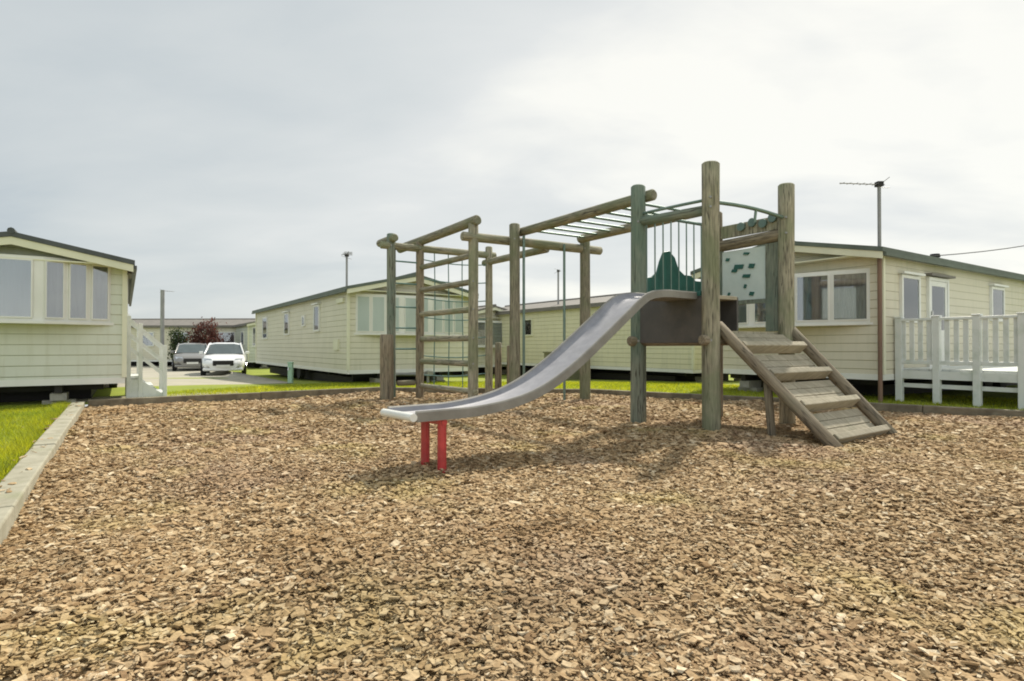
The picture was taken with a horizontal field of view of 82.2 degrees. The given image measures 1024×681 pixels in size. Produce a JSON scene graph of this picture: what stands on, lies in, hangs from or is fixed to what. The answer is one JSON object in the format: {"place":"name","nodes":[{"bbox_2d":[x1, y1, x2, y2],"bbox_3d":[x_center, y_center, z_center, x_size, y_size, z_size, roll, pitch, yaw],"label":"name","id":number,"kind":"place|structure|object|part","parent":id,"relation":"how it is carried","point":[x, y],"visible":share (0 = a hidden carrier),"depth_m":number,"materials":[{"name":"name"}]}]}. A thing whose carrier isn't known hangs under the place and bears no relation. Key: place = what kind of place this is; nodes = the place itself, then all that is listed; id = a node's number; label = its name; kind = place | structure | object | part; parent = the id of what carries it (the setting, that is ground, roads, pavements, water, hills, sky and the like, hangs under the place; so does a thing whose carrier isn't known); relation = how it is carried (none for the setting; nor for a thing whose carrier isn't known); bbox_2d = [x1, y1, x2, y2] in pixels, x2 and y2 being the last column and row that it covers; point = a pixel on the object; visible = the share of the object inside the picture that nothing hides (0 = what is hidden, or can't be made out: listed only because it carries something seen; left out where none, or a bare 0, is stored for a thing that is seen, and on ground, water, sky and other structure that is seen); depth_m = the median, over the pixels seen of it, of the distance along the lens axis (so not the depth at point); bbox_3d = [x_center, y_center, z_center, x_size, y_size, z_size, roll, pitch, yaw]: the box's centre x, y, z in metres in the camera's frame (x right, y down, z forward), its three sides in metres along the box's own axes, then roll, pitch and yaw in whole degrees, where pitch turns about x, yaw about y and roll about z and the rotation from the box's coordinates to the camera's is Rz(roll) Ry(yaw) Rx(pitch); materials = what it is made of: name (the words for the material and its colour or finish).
{"place":"outdoors","nodes":[
{"label":"outdoors","id":0,"kind":"place"},
{"bbox_2d":[76,392,236,401],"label":"path","id":1,"kind":"structure","parent":0,"point":[108,397],"depth_m":10.85,"materials":[{"name":"concrete"}]},
{"bbox_2d":[104,366,287,386],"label":"road","id":2,"kind":"structure","parent":0,"point":[150,374],"depth_m":22.09,"materials":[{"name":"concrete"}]},
{"bbox_2d":[170,343,206,370],"bbox_3d":[-16.979,0.837,31.156,2.020,1.431,4.085,0,-1,-29],"label":"parked car","id":3,"kind":"object","parent":2,"relation":"on","point":[186,355],"visible":0.55,"depth_m":29.75,"materials":[{"name":"silver metal"}]},
{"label":"windows","id":4,"kind":"part","parent":3,"relation":"part of","materials":[{"name":"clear glass"}]},
{"bbox_2d":[199,342,248,374],"bbox_3d":[-13.083,0.793,26.755,2.020,1.431,4.085,0,-1,-24],"label":"parked car","id":5,"kind":"object","parent":2,"relation":"on","point":[224,356],"visible":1,"depth_m":25.41,"materials":[{"name":"white paint"}]},
{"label":"windows","id":6,"kind":"part","parent":5,"relation":"part of","materials":[{"name":"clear glass"}]},
{"bbox_2d":[0,367,1023,481],"bbox_3d":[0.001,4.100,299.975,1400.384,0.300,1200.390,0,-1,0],"label":"lawn","id":7,"kind":"structure","parent":0,"point":[120,391],"depth_m":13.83,"materials":[{"name":"green plant"}]},
{"bbox_2d":[0,401,84,543],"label":"timber edging","id":8,"kind":"object","parent":7,"relation":"on","point":[13,501],"visible":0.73,"depth_m":4.31,"materials":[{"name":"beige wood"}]},
{"bbox_2d":[0,227,136,403],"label":"static caravan","id":9,"kind":"object","parent":7,"relation":"on","point":[64,314],"visible":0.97,"depth_m":9.50,"materials":[{"name":"beige plastic"}]},
{"bbox_2d":[0,254,113,324],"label":"bay window","id":10,"kind":"structure","parent":9,"relation":"in","point":[32,291],"depth_m":9.29,"materials":[{"name":"white plastic"}]},
{"bbox_2d":[127,271,131,315],"bbox_3d":[-7.200,-0.320,11.019,0.130,1.860,0.960,0,-1,-33],"label":"door","id":11,"kind":"structure","parent":9,"relation":"in","point":[129,274],"depth_m":10.68,"materials":[{"name":"white plastic"}]},
{"bbox_2d":[125,316,166,397],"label":"door steps","id":12,"kind":"structure","parent":7,"relation":"on","point":[136,385],"depth_m":10.63,"materials":[{"name":"white plastic"}]},
{"bbox_2d":[160,289,174,344],"bbox_3d":[-18.495,-0.538,31.420,0.496,4.405,0.716,0,-1,24],"label":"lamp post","id":13,"kind":"object","parent":7,"relation":"on","point":[162,306],"visible":0.78,"depth_m":31.14,"materials":[{"name":"grey metal"}]},
{"bbox_2d":[166,327,188,360],"bbox_3d":[-19.764,0.423,34.883,1.519,2.580,1.356,0,-1,0],"label":"bush","id":14,"kind":"object","parent":7,"relation":"on","point":[179,337],"visible":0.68,"depth_m":34.87,"materials":[{"name":"green plant"}]},
{"bbox_2d":[131,318,254,365],"bbox_3d":[-22.221,0.146,38.386,15.630,3.175,4.000,0,-1,3],"label":"static caravan","id":15,"kind":"object","parent":7,"relation":"on","point":[152,327],"visible":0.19,"depth_m":36.58,"materials":[{"name":"beige"}]},
{"bbox_2d":[143,332,153,345],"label":"window","id":16,"kind":"structure","parent":15,"relation":"in","point":[147,342],"depth_m":36.56,"materials":[{"name":"grey glass"}]},
{"bbox_2d":[218,332,234,341],"bbox_3d":[-17.657,-0.087,36.291,1.100,0.900,0.050,0,-1,3],"label":"window","id":17,"kind":"structure","parent":15,"relation":"in","point":[230,336],"depth_m":36.30,"materials":[{"name":"white glass"}]},
{"bbox_2d":[186,317,225,345],"bbox_3d":[-17.804,0.161,34.350,2.463,3.092,2.649,0,-1,0],"label":"copper tree","id":18,"kind":"object","parent":7,"relation":"on","point":[210,335],"visible":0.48,"depth_m":33.93,"materials":[{"name":"red plant"}]},
{"bbox_2d":[88,387,379,407],"bbox_3d":[-4.803,1.108,11.197,5.335,0.247,0.130,0,-1,-36],"label":"timber edging","id":19,"kind":"object","parent":7,"relation":"on","point":[207,397],"visible":0.39,"depth_m":10.82,"materials":[{"name":"brown wood"}]},
{"bbox_2d":[233,321,270,367],"bbox_3d":[-16.816,0.154,39.154,4.000,3.175,13.550,0,-1,-34],"label":"static caravan","id":20,"kind":"object","parent":7,"relation":"on","point":[245,334],"visible":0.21,"depth_m":33.25,"materials":[{"name":"beige"}]},
{"bbox_2d":[240,331,243,345],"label":"window","id":21,"kind":"structure","parent":20,"relation":"in","point":[241,332],"depth_m":34.10,"materials":[{"name":"grey glass"}]},
{"bbox_2d":[251,327,254,346],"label":"bay window","id":22,"kind":"structure","parent":20,"relation":"in","point":[253,328],"depth_m":32.94,"materials":[{"name":"grey glass"}]},
{"bbox_2d":[287,362,293,382],"bbox_3d":[-6.150,0.913,16.228,0.140,0.640,0.267,0,-1,0],"label":"tap post","id":23,"kind":"object","parent":7,"relation":"on","point":[290,372],"visible":0.81,"depth_m":16.23,"materials":[{"name":"green plastic"}]},
{"bbox_2d":[252,272,478,382],"bbox_3d":[-5.956,-0.246,21.147,4.000,3.215,13.620,0,-1,-34],"label":"static caravan","id":24,"kind":"object","parent":7,"relation":"on","point":[333,335],"visible":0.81,"depth_m":16.71,"materials":[{"name":"beige plastic"}]},
{"bbox_2d":[262,317,267,338],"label":"window","id":25,"kind":"structure","parent":24,"relation":"in","point":[264,319],"depth_m":23.90,"materials":[{"name":"grey glass"}]},
{"bbox_2d":[282,311,289,334],"bbox_3d":[-8.056,-0.616,20.895,0.110,0.850,0.800,0,-1,-34],"label":"window","id":26,"kind":"structure","parent":24,"relation":"in","point":[286,313],"depth_m":20.79,"materials":[{"name":"white plastic"}]},
{"bbox_2d":[301,315,305,325],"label":"window","id":27,"kind":"structure","parent":24,"relation":"in","point":[303,318],"depth_m":19.00,"materials":[{"name":"white plastic"}]},
{"bbox_2d":[311,303,320,331],"bbox_3d":[-5.934,-0.698,17.744,0.110,0.850,0.700,0,-1,-34],"label":"window","id":28,"kind":"structure","parent":24,"relation":"in","point":[316,308],"depth_m":17.76,"materials":[{"name":"white plastic"}]},
{"bbox_2d":[343,251,351,285],"bbox_3d":[-4.596,-1.881,16.430,0.299,1.250,0.599,0,-1,-26],"label":"television aerial","id":29,"kind":"object","parent":24,"relation":"attached to","point":[346,254],"visible":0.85,"depth_m":16.59,"materials":[{"name":"grey metal"}]},
{"bbox_2d":[354,294,463,335],"bbox_3d":[-2.695,-0.688,16.300,3.360,1.092,0.310,0,-1,-34],"label":"bay window","id":30,"kind":"structure","parent":24,"relation":"in","point":[371,309],"depth_m":16.00,"materials":[{"name":"white plastic"}]},
{"bbox_2d":[453,304,507,374],"bbox_3d":[-3.908,0.063,30.024,4.000,3.175,11.550,0,-1,-34],"label":"static caravan","id":31,"kind":"object","parent":7,"relation":"on","point":[497,330],"visible":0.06,"depth_m":25.28,"materials":[{"name":"beige plastic"}]},
{"bbox_2d":[478,321,502,346],"bbox_3d":[-0.784,-0.272,25.380,3.360,1.142,0.350,0,-1,-34],"label":"bay window","id":32,"kind":"structure","parent":31,"relation":"in","point":[497,325],"depth_m":25.21,"materials":[{"name":"grey glass"}]},
{"bbox_2d":[396,387,579,393],"bbox_3d":[-0.519,1.133,12.589,4.158,0.225,0.130,0,-1,5],"label":"timber edging","id":33,"kind":"object","parent":7,"relation":"on","point":[413,389],"depth_m":12.60,"materials":[{"name":"brown wood"}]},
{"bbox_2d":[543,352,579,379],"bbox_3d":[1.778,0.900,21.044,0.680,1.000,1.380,0,-1,-34],"label":"storage box","id":34,"kind":"object","parent":7,"relation":"on","point":[575,375],"visible":0.2,"depth_m":20.61,"materials":[{"name":"green paint"}]},
{"bbox_2d":[494,293,740,381],"bbox_3d":[3.257,-0.175,23.248,4.000,3.175,12.810,0,-1,-34],"label":"static caravan","id":35,"kind":"object","parent":7,"relation":"on","point":[610,359],"visible":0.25,"depth_m":20.69,"materials":[{"name":"yellow plastic"}]},
{"bbox_2d":[525,318,532,335],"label":"window","id":36,"kind":"structure","parent":35,"relation":"in","point":[528,322],"depth_m":23.71,"materials":[{"name":"white glass"}]},
{"bbox_2d":[557,269,559,304],"bbox_3d":[1.817,-1.947,23.052,0.281,1.755,0.250,0,-1,25],"label":"television aerial","id":37,"kind":"object","parent":35,"relation":"attached to","point":[558,271],"visible":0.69,"depth_m":23.00,"materials":[{"name":"grey metal"}]},
{"bbox_2d":[590,389,762,400],"bbox_3d":[3.008,1.122,11.367,3.495,0.224,0.130,0,-1,36],"label":"timber edging","id":38,"kind":"object","parent":7,"relation":"on","point":[664,394],"visible":0.17,"depth_m":11.26,"materials":[{"name":"brown wood"}]},
{"bbox_2d":[690,241,1023,396],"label":"static caravan","id":39,"kind":"object","parent":7,"relation":"on","point":[836,321],"visible":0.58,"depth_m":10.78,"materials":[{"name":"beige plastic"}]},
{"bbox_2d":[738,268,872,328],"bbox_3d":[5.129,-0.752,11.412,0.410,0.982,3.360,0,-1,-34],"label":"bay window","id":40,"kind":"structure","parent":39,"relation":"in","point":[839,297],"depth_m":10.58,"materials":[{"name":"white plastic"}]},
{"bbox_2d":[839,177,889,402],"bbox_3d":[5.908,-0.793,9.920,0.817,3.885,0.287,0,-1,0],"label":"television aerial","id":41,"kind":"object","parent":39,"relation":"attached to","point":[878,184],"visible":0.88,"depth_m":9.89,"materials":[{"name":"metal"}]},
{"bbox_2d":[898,271,925,322],"bbox_3d":[7.172,-0.770,10.515,0.840,0.890,0.110,0,-1,-34],"label":"window","id":42,"kind":"structure","parent":39,"relation":"in","point":[909,282],"depth_m":10.51,"materials":[{"name":"white plastic"}]},
{"bbox_2d":[924,273,955,366],"bbox_3d":[8.157,-0.348,11.159,1.060,1.800,0.130,0,-1,-34],"label":"door","id":43,"kind":"structure","parent":39,"relation":"in","point":[937,289],"depth_m":11.21,"materials":[{"name":"white plastic"}]},
{"bbox_2d":[988,284,1008,321],"bbox_3d":[10.695,-0.821,12.883,0.870,0.800,0.110,0,-1,-34],"label":"window","id":44,"kind":"structure","parent":39,"relation":"in","point":[996,291],"depth_m":12.86,"materials":[{"name":"white plastic"}]},
{"bbox_2d":[763,397,1023,417],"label":"timber edging","id":45,"kind":"object","parent":7,"relation":"on","point":[924,409],"visible":0.4,"depth_m":8.67,"materials":[{"name":"brown wood"}]},
{"bbox_2d":[894,312,1023,409],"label":"deck","id":46,"kind":"structure","parent":7,"relation":"on","point":[966,369],"depth_m":9.45,"materials":[{"name":"white plastic"}]},
{"bbox_3d":[15.499,-1.062,13.809,0.210,4.800,0.206,0,-1,0],"label":"cable pole","id":47,"kind":"object","parent":7,"relation":"on","visible":0},
{"bbox_2d":[934,245,1023,255],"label":"overhead cable","id":48,"kind":"object","parent":47,"relation":"attached to","point":[978,251],"visible":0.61,"depth_m":12.21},
{"bbox_2d":[0,390,1023,680],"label":"bark ground","id":49,"kind":"structure","parent":0,"point":[462,660],"depth_m":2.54,"materials":[{"name":"brown wood"}]},
{"bbox_2d":[380,334,393,399],"bbox_3d":[-2.302,0.598,10.772,0.250,1.420,0.248,0,-1,0],"label":"short post","id":50,"kind":"object","parent":49,"relation":"on","point":[387,366],"visible":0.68,"depth_m":10.68,"materials":[{"name":"brown wood"}]},
{"bbox_2d":[495,342,501,389],"bbox_3d":[-0.271,0.675,11.543,0.143,1.280,0.142,0,-1,0],"label":"short post","id":51,"kind":"object","parent":49,"relation":"on","point":[498,364],"visible":0.62,"depth_m":11.49,"materials":[{"name":"brown wood"}]},
{"bbox_2d":[507,345,508,383],"bbox_3d":[-0.021,0.704,11.343,0.168,1.220,0.172,0,-1,0],"label":"short post","id":52,"kind":"object","parent":49,"relation":"on","point":[507,364],"visible":0.23,"depth_m":11.30,"materials":[{"name":"brown wood"}]},
{"bbox_2d":[376,160,898,473],"bbox_3d":[0.503,-0.403,9.053,5.813,3.386,7.932,0,-1,-19],"label":"climbing frame","id":53,"kind":"object","parent":49,"relation":"on","point":[668,303],"visible":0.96,"depth_m":7.54,"materials":[{"name":"brown wood"}]},
{"bbox_2d":[0,0,1023,405],"label":"sky","id":54,"kind":"structure","parent":0,"point":[234,151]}
]}

